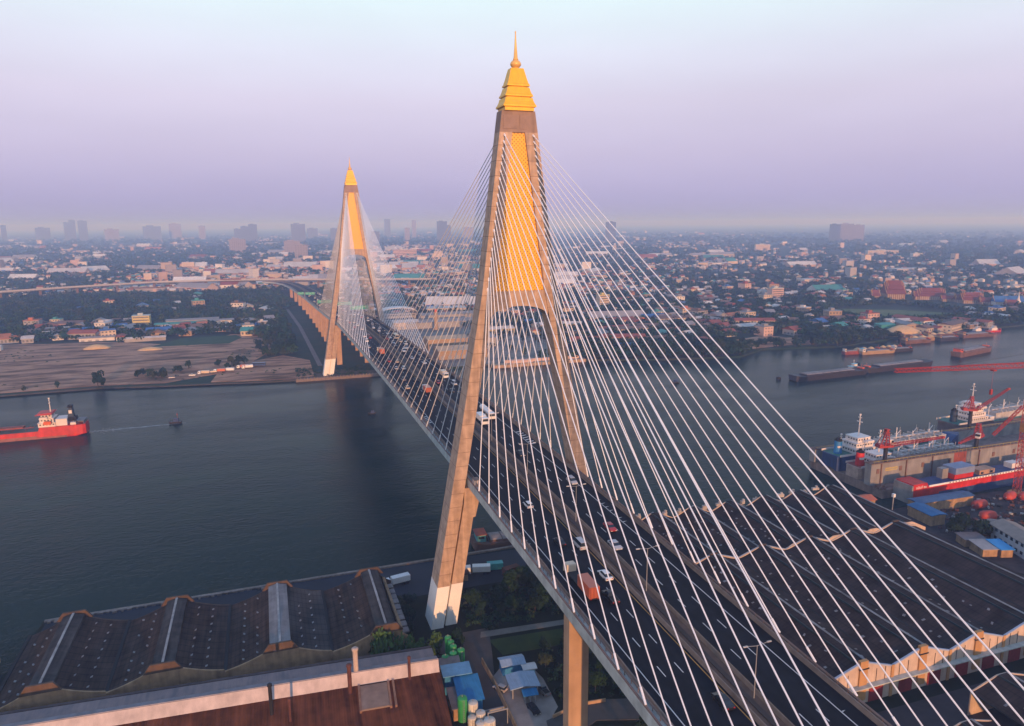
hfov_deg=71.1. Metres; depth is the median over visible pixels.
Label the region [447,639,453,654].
tank
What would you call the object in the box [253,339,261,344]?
tree
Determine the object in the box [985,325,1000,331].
tugboat
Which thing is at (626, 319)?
shed
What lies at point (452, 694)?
shed
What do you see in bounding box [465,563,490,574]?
box truck
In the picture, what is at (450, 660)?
shed
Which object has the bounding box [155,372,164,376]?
tree
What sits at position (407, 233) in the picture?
tower block
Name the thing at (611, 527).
car
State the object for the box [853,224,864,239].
tower block
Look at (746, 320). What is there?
shed
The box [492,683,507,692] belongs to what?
car
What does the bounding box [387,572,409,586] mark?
box truck
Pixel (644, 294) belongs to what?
house
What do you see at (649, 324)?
shed
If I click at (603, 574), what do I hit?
car
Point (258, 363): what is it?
box truck
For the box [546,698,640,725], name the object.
service road
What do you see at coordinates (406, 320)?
storage hall
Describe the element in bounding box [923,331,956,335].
barge
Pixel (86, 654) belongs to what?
warehouse
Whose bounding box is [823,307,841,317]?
house
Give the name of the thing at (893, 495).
signal mast
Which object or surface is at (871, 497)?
shed
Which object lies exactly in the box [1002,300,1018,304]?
temple hall
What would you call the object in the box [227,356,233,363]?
tree
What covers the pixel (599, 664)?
tree
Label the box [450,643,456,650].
tank
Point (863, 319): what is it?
house
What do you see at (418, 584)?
quay road
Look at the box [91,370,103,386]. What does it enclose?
tree
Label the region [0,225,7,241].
tower block
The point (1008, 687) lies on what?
warehouse
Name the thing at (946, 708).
yard floor
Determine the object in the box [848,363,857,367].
tugboat
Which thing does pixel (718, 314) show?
house
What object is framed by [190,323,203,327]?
house
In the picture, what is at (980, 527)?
tree
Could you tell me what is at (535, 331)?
shed
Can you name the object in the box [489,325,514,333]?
storage hall
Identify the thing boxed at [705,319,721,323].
house
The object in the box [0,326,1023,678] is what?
river
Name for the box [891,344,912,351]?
barge
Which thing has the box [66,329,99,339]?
shed
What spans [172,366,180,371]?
tree
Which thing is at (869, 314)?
house
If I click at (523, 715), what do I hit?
parking lot
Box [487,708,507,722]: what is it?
gate frame
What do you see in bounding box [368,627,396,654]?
bush
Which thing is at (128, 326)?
shed
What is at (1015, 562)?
shipyard floor
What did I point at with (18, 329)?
woods
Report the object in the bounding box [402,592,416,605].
tree
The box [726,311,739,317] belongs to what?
shed
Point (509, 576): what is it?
tree
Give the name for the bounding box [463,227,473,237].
tower block
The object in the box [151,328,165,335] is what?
house
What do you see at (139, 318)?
apartment building
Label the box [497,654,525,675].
shed
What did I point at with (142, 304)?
house
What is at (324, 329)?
bridge pier
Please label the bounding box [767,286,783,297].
apartment building
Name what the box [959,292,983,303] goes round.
temple hall
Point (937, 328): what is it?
house
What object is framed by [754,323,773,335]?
house
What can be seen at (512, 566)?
cargo container
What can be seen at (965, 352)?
barge
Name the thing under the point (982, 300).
temple hall
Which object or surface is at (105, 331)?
house
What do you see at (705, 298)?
shed
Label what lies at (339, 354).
bridge pier
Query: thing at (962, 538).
shed
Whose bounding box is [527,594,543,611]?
tree
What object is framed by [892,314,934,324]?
shed
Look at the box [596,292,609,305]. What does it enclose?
apartment building
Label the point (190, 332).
shed
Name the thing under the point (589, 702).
boundary wall
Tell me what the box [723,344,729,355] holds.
tree
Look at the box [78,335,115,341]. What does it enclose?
storage hall
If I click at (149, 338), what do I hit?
storage hall
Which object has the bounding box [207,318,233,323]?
storage hall
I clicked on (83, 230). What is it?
tower block
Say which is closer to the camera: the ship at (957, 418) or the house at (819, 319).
the ship at (957, 418)
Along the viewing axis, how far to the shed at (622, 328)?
787.32 m
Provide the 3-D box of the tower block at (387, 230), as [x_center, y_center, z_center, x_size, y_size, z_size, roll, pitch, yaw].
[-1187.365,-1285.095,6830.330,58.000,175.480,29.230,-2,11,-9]
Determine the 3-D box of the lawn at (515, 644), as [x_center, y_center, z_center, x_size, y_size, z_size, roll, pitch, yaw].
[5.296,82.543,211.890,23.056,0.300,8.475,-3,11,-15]
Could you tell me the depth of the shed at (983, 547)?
264.64 m
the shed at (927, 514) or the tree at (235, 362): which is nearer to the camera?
the shed at (927, 514)
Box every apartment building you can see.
[131,313,151,325]
[392,249,416,255]
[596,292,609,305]
[754,244,769,250]
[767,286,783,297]
[865,249,898,253]
[910,252,921,256]
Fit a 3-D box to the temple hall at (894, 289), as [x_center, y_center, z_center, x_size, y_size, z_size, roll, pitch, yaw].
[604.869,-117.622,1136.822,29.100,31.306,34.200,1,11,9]
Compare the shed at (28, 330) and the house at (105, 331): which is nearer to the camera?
the house at (105, 331)
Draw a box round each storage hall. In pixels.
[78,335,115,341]
[123,335,165,341]
[154,321,197,325]
[165,317,218,321]
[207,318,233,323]
[390,319,418,329]
[406,317,472,329]
[418,310,472,319]
[422,334,467,350]
[433,344,487,359]
[467,333,495,346]
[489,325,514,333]
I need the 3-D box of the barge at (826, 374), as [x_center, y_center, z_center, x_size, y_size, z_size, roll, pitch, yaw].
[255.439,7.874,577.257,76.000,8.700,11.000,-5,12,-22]
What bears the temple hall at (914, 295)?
on the ground at (351, 357)
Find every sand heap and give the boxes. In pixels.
[83,344,111,349]
[137,347,161,350]
[886,325,921,336]
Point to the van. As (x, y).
(579, 542)
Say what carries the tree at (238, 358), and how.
on the ground at (351, 357)
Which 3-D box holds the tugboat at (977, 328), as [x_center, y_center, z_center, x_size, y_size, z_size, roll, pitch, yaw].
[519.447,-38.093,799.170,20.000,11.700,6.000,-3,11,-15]
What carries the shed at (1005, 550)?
on the shipyard floor at (1015, 562)
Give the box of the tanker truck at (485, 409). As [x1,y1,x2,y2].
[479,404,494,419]
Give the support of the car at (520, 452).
on the bridge deck
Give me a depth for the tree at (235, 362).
629.50 m
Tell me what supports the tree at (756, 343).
on the ground at (351, 357)
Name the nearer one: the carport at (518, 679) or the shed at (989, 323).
the carport at (518, 679)
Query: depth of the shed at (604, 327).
801.49 m
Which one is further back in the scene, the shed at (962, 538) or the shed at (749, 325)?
the shed at (749, 325)
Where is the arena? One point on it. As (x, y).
(413, 314)
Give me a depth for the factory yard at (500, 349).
728.48 m
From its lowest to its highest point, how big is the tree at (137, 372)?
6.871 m
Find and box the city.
[0,229,1023,324]
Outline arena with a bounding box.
[382,306,417,320]
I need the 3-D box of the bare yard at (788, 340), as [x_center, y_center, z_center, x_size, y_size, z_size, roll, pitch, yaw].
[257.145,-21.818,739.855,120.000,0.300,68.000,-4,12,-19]
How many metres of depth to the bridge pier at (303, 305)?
1044.48 m
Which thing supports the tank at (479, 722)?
on the ground at (422, 628)
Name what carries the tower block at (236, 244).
on the ground at (351, 357)
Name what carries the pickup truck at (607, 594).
on the bridge deck
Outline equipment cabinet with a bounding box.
[472,477,478,485]
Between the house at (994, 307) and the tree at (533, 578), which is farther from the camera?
the house at (994, 307)
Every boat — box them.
[169,414,181,423]
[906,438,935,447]
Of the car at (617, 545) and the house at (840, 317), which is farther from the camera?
the house at (840, 317)
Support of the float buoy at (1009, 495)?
on the shipyard floor at (1015, 562)
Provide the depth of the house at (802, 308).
940.33 m
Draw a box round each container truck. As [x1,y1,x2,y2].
[377,347,384,354]
[563,560,599,601]
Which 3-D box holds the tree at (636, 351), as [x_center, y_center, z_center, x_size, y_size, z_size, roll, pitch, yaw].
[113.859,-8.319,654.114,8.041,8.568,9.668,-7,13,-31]
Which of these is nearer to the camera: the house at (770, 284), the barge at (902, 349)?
the barge at (902, 349)
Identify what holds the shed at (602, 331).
on the ground at (351, 357)
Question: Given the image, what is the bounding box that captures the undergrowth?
[295,363,624,699]
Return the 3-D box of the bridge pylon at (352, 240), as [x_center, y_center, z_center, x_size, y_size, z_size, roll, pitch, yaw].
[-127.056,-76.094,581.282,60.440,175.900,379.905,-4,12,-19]
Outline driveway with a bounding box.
[438,628,512,725]
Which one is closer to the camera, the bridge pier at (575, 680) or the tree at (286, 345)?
the bridge pier at (575, 680)
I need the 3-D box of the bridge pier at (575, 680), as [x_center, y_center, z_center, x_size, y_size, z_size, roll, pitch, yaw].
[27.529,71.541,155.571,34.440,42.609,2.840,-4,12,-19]
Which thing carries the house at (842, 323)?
on the ground at (351, 357)
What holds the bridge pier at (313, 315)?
on the ground at (351, 357)
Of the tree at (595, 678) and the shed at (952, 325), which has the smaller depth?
the tree at (595, 678)
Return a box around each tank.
[445,635,450,653]
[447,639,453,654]
[449,650,456,655]
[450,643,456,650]
[457,647,464,661]
[457,695,467,723]
[468,699,477,714]
[468,714,476,725]
[476,709,485,719]
[476,719,484,725]
[484,716,495,725]
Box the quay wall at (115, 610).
[44,545,513,623]
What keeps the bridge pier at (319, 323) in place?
on the ground at (351, 357)
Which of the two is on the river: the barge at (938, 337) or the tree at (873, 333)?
the barge at (938, 337)
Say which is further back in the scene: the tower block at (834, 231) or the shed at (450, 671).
the tower block at (834, 231)
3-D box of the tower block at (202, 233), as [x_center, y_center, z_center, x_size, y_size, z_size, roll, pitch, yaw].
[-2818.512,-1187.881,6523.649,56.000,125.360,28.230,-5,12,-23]
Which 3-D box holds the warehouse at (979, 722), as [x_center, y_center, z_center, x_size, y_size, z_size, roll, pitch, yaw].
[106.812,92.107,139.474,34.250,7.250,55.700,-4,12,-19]
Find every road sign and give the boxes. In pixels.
[305,292,315,298]
[317,300,331,308]
[337,302,352,305]
[350,305,369,314]
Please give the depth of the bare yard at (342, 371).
600.22 m
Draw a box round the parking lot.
[493,669,557,725]
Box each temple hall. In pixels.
[869,290,880,296]
[880,280,906,299]
[911,291,918,299]
[916,288,945,299]
[939,295,953,301]
[952,293,959,302]
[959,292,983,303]
[977,296,991,304]
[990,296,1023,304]
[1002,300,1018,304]
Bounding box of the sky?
[0,0,1023,230]
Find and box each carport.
[505,670,540,698]
[521,687,538,702]
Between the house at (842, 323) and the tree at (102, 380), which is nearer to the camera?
the tree at (102, 380)
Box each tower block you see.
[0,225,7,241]
[35,227,50,239]
[63,222,69,239]
[68,220,76,238]
[77,220,88,240]
[104,229,119,240]
[142,225,161,239]
[168,223,181,238]
[198,225,205,238]
[229,238,245,250]
[234,228,240,238]
[240,226,248,240]
[248,224,257,240]
[284,240,299,254]
[291,223,305,241]
[294,244,307,257]
[307,228,317,238]
[330,228,338,240]
[371,231,379,242]
[384,219,390,236]
[404,228,409,239]
[412,220,415,236]
[437,221,446,241]
[447,225,450,239]
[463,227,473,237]
[605,221,615,241]
[829,224,840,241]
[840,223,853,241]
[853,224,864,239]
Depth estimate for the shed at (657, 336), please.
737.20 m
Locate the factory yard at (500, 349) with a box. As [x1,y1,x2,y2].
[385,322,579,366]
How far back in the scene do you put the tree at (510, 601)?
225.76 m
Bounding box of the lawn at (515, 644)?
[490,628,563,654]
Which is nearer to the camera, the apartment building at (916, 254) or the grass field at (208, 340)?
the grass field at (208, 340)
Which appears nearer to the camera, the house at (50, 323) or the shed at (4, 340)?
the shed at (4, 340)
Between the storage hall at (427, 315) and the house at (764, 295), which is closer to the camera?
the storage hall at (427, 315)
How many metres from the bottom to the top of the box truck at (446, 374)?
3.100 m
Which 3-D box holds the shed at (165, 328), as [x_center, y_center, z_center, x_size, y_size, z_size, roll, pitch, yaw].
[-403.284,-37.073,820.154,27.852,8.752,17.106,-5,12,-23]
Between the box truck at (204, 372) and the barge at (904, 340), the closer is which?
the box truck at (204, 372)
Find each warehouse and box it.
[0,566,411,711]
[641,484,925,561]
[695,519,1023,701]
[954,718,997,725]
[967,672,1023,725]
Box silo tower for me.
[433,309,437,329]
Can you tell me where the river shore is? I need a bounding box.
[0,380,295,396]
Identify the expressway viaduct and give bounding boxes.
[0,278,432,297]
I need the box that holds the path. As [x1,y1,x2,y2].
[480,619,563,637]
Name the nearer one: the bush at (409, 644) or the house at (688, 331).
the bush at (409, 644)
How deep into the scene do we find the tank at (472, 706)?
177.43 m
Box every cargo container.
[487,560,502,569]
[502,563,517,575]
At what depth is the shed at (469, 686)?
184.34 m
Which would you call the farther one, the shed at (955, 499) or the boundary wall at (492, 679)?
the shed at (955, 499)
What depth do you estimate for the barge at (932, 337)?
747.90 m
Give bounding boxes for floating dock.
[809,420,1023,498]
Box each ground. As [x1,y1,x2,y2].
[0,223,1023,396]
[0,488,1023,725]
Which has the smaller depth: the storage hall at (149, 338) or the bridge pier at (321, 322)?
the storage hall at (149, 338)
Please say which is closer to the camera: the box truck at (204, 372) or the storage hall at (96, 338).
the box truck at (204, 372)
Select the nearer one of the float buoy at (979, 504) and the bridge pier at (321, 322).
the float buoy at (979, 504)
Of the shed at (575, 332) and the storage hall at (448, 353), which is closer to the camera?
the storage hall at (448, 353)
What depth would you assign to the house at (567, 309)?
955.81 m
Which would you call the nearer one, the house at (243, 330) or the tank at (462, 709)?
the tank at (462, 709)
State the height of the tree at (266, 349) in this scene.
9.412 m
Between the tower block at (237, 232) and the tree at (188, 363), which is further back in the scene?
the tower block at (237, 232)
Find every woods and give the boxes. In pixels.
[0,230,1023,357]
[499,293,1023,356]
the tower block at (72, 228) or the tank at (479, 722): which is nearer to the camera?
the tank at (479, 722)
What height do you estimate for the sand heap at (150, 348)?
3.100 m
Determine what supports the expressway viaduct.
on the ground at (351, 357)
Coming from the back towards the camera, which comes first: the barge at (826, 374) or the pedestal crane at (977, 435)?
the barge at (826, 374)
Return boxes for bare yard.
[283,369,376,379]
[737,336,813,348]
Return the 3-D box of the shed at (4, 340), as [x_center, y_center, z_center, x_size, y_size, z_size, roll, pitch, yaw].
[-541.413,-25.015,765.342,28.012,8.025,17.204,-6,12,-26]
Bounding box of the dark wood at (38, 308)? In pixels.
[0,287,295,332]
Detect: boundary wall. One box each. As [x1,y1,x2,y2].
[481,658,516,725]
[552,698,605,717]
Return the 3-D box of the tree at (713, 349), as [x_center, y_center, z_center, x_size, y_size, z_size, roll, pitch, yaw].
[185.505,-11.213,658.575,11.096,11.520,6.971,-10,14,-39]
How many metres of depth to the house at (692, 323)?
835.91 m
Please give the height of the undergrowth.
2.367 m
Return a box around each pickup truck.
[536,683,550,696]
[601,589,619,604]
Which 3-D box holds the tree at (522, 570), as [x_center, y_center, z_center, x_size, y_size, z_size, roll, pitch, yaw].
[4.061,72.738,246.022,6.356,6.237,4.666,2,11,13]
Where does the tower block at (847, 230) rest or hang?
on the ground at (351, 357)
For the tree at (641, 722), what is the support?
on the ground at (422, 628)
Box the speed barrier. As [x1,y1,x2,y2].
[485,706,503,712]
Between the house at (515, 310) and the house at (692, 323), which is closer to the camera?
the house at (692, 323)
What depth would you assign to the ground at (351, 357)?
2900.79 m
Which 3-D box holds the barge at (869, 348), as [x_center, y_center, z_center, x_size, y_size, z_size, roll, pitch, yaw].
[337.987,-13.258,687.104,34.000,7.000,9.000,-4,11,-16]
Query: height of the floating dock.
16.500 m
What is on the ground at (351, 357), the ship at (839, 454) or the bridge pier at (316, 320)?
the bridge pier at (316, 320)
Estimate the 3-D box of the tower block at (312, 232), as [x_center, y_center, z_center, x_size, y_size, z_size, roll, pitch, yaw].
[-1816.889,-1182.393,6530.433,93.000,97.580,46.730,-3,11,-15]
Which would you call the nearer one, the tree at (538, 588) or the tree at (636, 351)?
the tree at (538, 588)
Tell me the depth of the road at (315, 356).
768.17 m
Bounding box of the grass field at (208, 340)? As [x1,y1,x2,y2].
[152,335,240,346]
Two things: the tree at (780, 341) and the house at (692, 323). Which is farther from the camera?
the house at (692, 323)
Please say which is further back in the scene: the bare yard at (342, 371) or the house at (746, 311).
the house at (746, 311)
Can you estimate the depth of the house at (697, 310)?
911.45 m
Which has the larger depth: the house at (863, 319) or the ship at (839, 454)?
the house at (863, 319)
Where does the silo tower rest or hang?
on the ground at (351, 357)
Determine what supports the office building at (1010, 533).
on the shipyard floor at (1015, 562)
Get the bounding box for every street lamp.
[527,442,535,473]
[636,545,656,590]
[743,640,771,697]
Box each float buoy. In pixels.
[971,499,987,508]
[978,510,997,518]
[1003,491,1016,500]
[1018,491,1023,499]
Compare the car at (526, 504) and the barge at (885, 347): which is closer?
the car at (526, 504)
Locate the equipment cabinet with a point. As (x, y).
(475, 480)
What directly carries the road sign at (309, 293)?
on the bridge deck
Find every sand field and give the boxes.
[0,334,272,392]
[211,355,313,381]
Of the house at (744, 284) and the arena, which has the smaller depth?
the arena
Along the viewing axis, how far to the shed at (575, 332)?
765.92 m
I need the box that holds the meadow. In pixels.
[837,309,955,316]
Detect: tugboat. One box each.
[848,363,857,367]
[969,325,984,331]
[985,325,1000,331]
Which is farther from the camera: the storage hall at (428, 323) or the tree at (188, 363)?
the storage hall at (428, 323)
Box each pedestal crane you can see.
[875,428,944,461]
[958,423,984,456]
[961,388,1010,427]
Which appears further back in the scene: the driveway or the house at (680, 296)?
the house at (680, 296)
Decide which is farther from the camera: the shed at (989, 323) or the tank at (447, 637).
the shed at (989, 323)
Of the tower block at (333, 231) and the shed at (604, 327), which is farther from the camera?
the tower block at (333, 231)
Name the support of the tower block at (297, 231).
on the ground at (351, 357)
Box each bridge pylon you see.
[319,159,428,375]
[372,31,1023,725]
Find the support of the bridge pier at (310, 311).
on the ground at (351, 357)
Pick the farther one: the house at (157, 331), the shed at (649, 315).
the shed at (649, 315)
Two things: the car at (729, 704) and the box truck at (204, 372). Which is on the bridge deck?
the car at (729, 704)
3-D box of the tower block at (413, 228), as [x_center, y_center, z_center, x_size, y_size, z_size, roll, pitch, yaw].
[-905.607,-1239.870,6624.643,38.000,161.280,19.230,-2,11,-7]
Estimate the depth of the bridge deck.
150.81 m
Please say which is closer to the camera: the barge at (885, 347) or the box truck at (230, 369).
the box truck at (230, 369)
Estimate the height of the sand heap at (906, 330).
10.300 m
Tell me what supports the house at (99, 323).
on the ground at (351, 357)
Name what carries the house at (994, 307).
on the ground at (351, 357)
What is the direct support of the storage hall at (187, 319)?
on the ground at (351, 357)
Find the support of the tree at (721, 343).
on the ground at (351, 357)
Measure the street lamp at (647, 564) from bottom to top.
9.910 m
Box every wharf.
[296,373,379,381]
[491,355,585,368]
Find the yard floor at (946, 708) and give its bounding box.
[877,671,1023,725]
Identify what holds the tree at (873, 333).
on the ground at (351, 357)
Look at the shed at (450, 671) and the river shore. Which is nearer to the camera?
the shed at (450, 671)
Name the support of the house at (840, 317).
on the ground at (351, 357)
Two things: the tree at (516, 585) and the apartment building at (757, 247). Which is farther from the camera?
the apartment building at (757, 247)
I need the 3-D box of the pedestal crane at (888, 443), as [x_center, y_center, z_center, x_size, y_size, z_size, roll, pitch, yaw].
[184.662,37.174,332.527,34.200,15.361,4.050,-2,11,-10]
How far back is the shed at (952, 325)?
799.62 m
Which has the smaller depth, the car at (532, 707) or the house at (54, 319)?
the car at (532, 707)
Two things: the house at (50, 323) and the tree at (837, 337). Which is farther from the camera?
the house at (50, 323)
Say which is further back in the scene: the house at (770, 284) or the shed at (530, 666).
the house at (770, 284)
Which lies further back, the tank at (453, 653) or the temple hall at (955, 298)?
the temple hall at (955, 298)
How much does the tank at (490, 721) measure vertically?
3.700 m
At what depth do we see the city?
1736.44 m
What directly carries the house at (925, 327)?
on the ground at (351, 357)
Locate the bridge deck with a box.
[262,280,891,725]
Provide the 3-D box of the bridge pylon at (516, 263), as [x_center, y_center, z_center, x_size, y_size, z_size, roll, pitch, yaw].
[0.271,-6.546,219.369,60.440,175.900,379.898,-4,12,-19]
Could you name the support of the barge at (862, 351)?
on the river
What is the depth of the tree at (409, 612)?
220.46 m
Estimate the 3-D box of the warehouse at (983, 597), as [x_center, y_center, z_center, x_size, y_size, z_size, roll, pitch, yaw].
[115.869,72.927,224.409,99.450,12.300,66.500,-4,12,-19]
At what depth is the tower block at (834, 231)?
4208.72 m
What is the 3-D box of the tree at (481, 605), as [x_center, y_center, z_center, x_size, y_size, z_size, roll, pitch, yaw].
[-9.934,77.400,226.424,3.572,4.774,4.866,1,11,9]
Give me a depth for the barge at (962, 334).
767.56 m
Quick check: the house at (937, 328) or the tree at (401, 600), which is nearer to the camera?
the tree at (401, 600)
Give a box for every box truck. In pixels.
[198,370,209,373]
[214,368,225,371]
[225,367,233,370]
[242,364,252,368]
[252,362,265,365]
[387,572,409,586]
[422,384,431,393]
[439,369,448,378]
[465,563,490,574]
[476,411,488,424]
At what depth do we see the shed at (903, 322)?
807.70 m
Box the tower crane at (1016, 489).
[894,354,1023,495]
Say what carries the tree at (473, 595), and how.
on the ground at (422, 628)
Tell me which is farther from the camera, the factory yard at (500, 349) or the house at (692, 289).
the house at (692, 289)
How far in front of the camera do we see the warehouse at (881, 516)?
273.73 m
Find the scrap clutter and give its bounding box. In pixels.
[938,494,1023,538]
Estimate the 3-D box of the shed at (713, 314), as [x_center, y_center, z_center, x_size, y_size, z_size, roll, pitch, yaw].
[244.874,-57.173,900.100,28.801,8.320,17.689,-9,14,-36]
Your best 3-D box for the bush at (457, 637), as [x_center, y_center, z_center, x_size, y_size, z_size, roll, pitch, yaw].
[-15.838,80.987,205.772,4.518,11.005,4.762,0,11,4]
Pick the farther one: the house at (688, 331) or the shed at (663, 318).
the shed at (663, 318)
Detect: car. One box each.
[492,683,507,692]
[516,449,524,455]
[523,501,533,508]
[526,702,540,715]
[552,537,565,546]
[566,475,577,484]
[597,569,613,580]
[603,522,616,531]
[607,539,622,549]
[710,691,735,710]
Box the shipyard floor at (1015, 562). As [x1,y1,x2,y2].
[891,488,1023,573]
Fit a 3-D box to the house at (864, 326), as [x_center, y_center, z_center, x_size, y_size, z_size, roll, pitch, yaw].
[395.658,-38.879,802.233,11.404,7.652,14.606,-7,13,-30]
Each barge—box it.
[470,528,511,550]
[788,366,867,381]
[842,348,858,354]
[847,347,881,349]
[858,348,894,354]
[860,359,932,372]
[880,345,902,348]
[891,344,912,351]
[898,333,922,338]
[900,337,930,343]
[905,335,935,340]
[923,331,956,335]
[935,333,959,341]
[951,343,991,357]
[955,331,993,337]
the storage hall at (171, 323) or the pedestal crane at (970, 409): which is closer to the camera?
the pedestal crane at (970, 409)
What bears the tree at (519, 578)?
on the ground at (422, 628)
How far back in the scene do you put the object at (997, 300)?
1035.39 m
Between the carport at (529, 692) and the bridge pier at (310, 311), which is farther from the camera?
the bridge pier at (310, 311)
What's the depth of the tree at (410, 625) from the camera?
212.80 m
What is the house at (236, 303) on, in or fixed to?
on the ground at (351, 357)
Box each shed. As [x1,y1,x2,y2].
[0,335,20,343]
[27,328,56,332]
[56,320,85,326]
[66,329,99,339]
[115,333,125,340]
[116,323,139,333]
[145,326,171,335]
[179,326,196,335]
[438,655,460,681]
[440,661,471,694]
[446,686,457,720]
[453,673,484,708]
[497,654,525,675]
[521,662,536,670]
[531,327,541,334]
[537,321,574,326]
[564,330,587,335]
[594,324,628,328]
[596,328,611,333]
[600,333,645,340]
[608,316,635,322]
[613,325,648,330]
[627,323,659,327]
[641,313,663,316]
[645,334,671,338]
[655,314,695,321]
[698,297,717,300]
[698,313,716,316]
[704,316,729,320]
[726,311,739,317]
[731,322,758,331]
[732,318,775,322]
[858,494,876,502]
[874,322,895,328]
[882,318,912,321]
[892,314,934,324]
[892,318,918,328]
[906,502,947,525]
[907,490,974,509]
[937,319,968,331]
[951,317,993,327]
[954,532,986,546]
[966,322,981,328]
[968,539,999,556]
[982,312,1010,316]
[986,539,1015,557]
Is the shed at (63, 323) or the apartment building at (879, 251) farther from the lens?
the apartment building at (879, 251)
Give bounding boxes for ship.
[0,398,89,442]
[821,414,958,470]
[846,430,971,478]
[893,458,1023,503]
[936,383,1023,429]
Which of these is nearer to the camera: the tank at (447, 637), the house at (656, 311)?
the tank at (447, 637)
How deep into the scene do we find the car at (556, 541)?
171.22 m
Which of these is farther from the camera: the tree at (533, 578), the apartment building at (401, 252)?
the apartment building at (401, 252)
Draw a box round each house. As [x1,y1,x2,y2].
[20,335,34,343]
[23,317,42,328]
[45,321,58,326]
[49,317,63,321]
[52,333,63,340]
[94,320,111,326]
[99,327,115,336]
[102,298,113,303]
[136,302,148,306]
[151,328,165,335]
[172,324,185,328]
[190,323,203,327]
[191,298,204,306]
[231,300,245,307]
[240,327,254,335]
[242,322,253,326]
[258,319,267,324]
[263,315,274,318]
[508,308,519,313]
[560,305,573,311]
[568,336,582,343]
[627,318,641,322]
[640,292,650,296]
[651,309,663,313]
[674,294,684,300]
[678,305,693,314]
[678,330,692,334]
[682,321,694,326]
[686,287,696,291]
[689,308,707,314]
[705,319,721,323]
[714,311,727,316]
[716,322,730,328]
[719,328,735,336]
[722,284,732,288]
[738,281,750,288]
[740,309,755,316]
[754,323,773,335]
[759,292,772,298]
[762,309,774,312]
[767,282,778,287]
[781,326,801,335]
[796,305,810,311]
[808,317,828,323]
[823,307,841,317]
[830,315,846,319]
[830,321,847,325]
[855,316,871,323]
[860,310,879,318]
[860,325,873,328]
[916,324,934,331]
[932,325,941,331]
[988,305,1005,310]
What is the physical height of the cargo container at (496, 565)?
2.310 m
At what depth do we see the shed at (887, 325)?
790.33 m
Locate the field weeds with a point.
(155, 375)
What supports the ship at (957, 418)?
on the river
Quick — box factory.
[0,645,451,725]
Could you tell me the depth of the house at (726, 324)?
827.39 m
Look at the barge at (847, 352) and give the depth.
674.37 m
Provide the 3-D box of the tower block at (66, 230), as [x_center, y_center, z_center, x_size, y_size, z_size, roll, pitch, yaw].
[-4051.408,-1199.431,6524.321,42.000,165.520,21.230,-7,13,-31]
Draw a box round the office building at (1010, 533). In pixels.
[988,518,1023,558]
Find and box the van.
[573,537,587,549]
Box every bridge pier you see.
[298,295,301,305]
[301,297,305,309]
[305,300,308,313]
[308,303,311,318]
[311,305,314,322]
[314,308,317,327]
[317,310,341,331]
[320,313,344,336]
[323,315,349,341]
[325,317,353,344]
[335,324,368,364]
[563,614,588,725]
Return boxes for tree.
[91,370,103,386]
[100,377,105,386]
[134,370,140,376]
[148,370,154,377]
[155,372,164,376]
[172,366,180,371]
[185,360,191,368]
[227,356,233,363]
[232,360,240,365]
[235,355,241,361]
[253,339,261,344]
[254,344,261,349]
[262,347,268,355]
[271,346,278,356]
[283,343,290,353]
[396,595,405,609]
[401,604,415,621]
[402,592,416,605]
[405,620,414,634]
[462,588,481,607]
[474,599,486,614]
[498,568,516,592]
[501,594,518,608]
[511,580,518,590]
[515,574,527,585]
[516,565,530,582]
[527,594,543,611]
[528,572,538,585]
[530,580,547,596]
[537,653,553,666]
[538,636,547,650]
[539,592,548,604]
[588,671,605,691]
[594,660,604,669]
[633,349,641,355]
[636,717,647,725]
[688,338,696,345]
[699,342,709,356]
[708,343,720,355]
[710,345,718,353]
[717,342,725,355]
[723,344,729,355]
[733,340,746,353]
[753,340,759,349]
[773,341,780,346]
[776,338,783,345]
[833,335,839,344]
[868,330,877,338]
[945,512,972,531]
[971,519,993,535]
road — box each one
[41,549,532,631]
[286,309,322,365]
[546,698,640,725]
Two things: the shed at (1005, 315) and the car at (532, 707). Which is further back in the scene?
the shed at (1005, 315)
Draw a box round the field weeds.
[2,347,280,388]
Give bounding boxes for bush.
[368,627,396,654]
[393,631,415,650]
[414,638,424,647]
[425,631,442,657]
[451,628,464,648]
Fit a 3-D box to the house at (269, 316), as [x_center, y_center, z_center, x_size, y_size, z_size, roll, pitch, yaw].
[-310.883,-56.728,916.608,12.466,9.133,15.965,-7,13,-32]
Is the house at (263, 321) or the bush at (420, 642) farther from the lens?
the house at (263, 321)
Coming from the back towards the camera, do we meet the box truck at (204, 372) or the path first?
the box truck at (204, 372)
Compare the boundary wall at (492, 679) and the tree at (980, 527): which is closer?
the boundary wall at (492, 679)
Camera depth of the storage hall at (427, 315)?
925.41 m
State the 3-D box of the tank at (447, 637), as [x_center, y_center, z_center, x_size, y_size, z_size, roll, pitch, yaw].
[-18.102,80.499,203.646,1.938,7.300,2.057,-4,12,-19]
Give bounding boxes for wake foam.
[91,423,179,433]
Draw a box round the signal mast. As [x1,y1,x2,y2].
[891,493,895,509]
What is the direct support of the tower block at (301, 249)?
on the ground at (351, 357)
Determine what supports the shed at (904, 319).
on the ground at (351, 357)
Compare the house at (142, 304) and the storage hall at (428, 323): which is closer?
the storage hall at (428, 323)
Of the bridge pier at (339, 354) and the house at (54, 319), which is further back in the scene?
the house at (54, 319)

